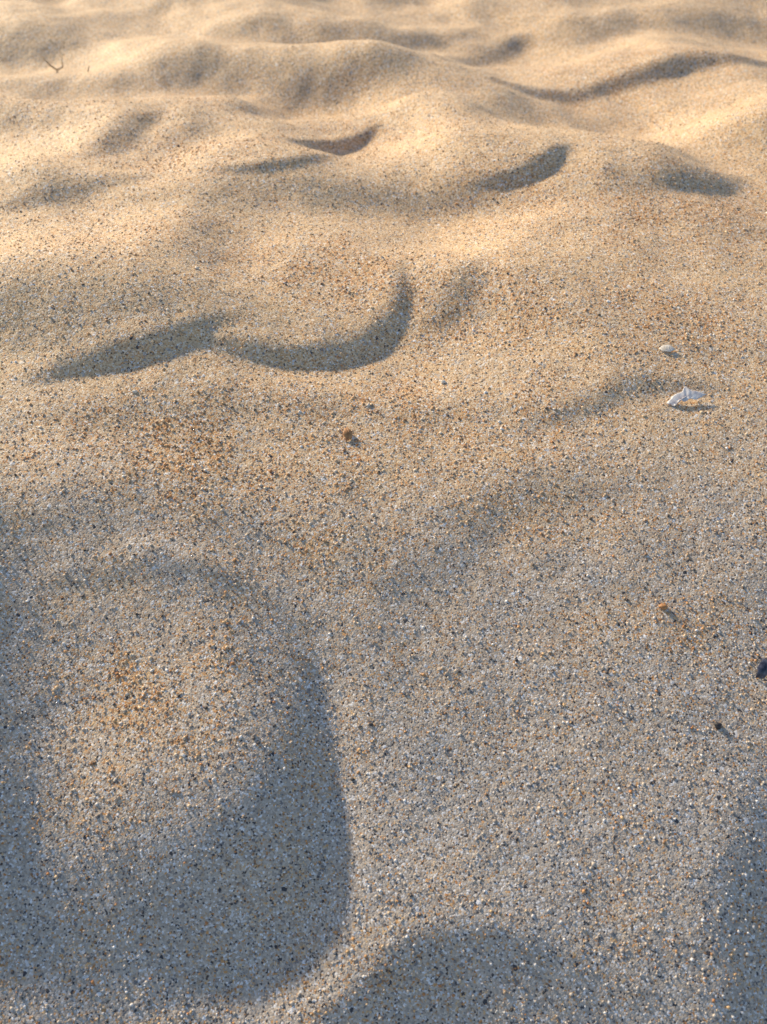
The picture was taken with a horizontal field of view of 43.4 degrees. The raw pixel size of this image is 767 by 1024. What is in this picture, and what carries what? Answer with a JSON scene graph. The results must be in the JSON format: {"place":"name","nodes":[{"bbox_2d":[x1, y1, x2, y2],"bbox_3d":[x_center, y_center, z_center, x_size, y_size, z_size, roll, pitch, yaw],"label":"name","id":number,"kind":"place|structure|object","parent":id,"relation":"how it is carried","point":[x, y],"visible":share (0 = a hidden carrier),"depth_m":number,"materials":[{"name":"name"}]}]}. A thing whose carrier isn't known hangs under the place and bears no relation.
{"place":"outdoors","nodes":[
{"label":"outdoors","id":0,"kind":"place"},
{"bbox_2d":[0,0,766,1023],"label":"sand ground","id":1,"kind":"structure","parent":0,"point":[624,68],"depth_m":0.71,"materials":[{"name":"beige sand"}]},
{"bbox_2d":[43,57,62,71],"bbox_3d":[-0.476,-0.645,1.394,0.029,0.028,0.006,0,45,0],"label":"twig","id":2,"kind":"object","parent":1,"relation":"on","point":[54,67],"visible":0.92,"depth_m":1.39,"materials":[{"name":"beige wood"}]},
{"bbox_2d":[343,428,351,440],"bbox_3d":[-0.028,-0.061,0.746,0.008,0.006,0.010,-23,49,-21],"label":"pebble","id":3,"kind":"object","parent":1,"relation":"on","point":[347,433],"visible":1,"depth_m":0.74,"materials":[{"name":"orange stone"}]},
{"bbox_2d":[659,603,667,609],"bbox_3d":[0.196,0.066,0.674,0.006,0.005,0.005,3,51,-4],"label":"pebble","id":4,"kind":"object","parent":1,"relation":"on","point":[662,606],"visible":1,"depth_m":0.67,"materials":[{"name":"orange stone"}]},
{"bbox_2d":[659,345,675,351],"bbox_3d":[0.236,-0.136,0.801,0.011,0.003,0.009,-26,50,-23],"label":"shell fragment","id":5,"kind":"object","parent":1,"relation":"on","point":[666,348],"visible":1,"depth_m":0.80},
{"bbox_2d":[667,386,706,405],"bbox_3d":[0.242,-0.093,0.770,0.033,0.008,0.013,-9,46,-9],"label":"shell fragment","id":6,"kind":"object","parent":1,"relation":"on","point":[685,394],"visible":1,"depth_m":0.77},
{"bbox_2d":[714,722,721,729],"bbox_3d":[0.220,0.140,0.632,0.005,0.004,0.005,4,51,-4],"label":"pebble","id":7,"kind":"object","parent":1,"relation":"on","point":[717,725],"visible":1,"depth_m":0.63,"materials":[{"name":"stone"}]},
{"bbox_2d":[755,658,766,678],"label":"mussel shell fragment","id":8,"kind":"object","parent":1,"relation":"on","point":[762,669],"visible":1,"depth_m":0.65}
]}

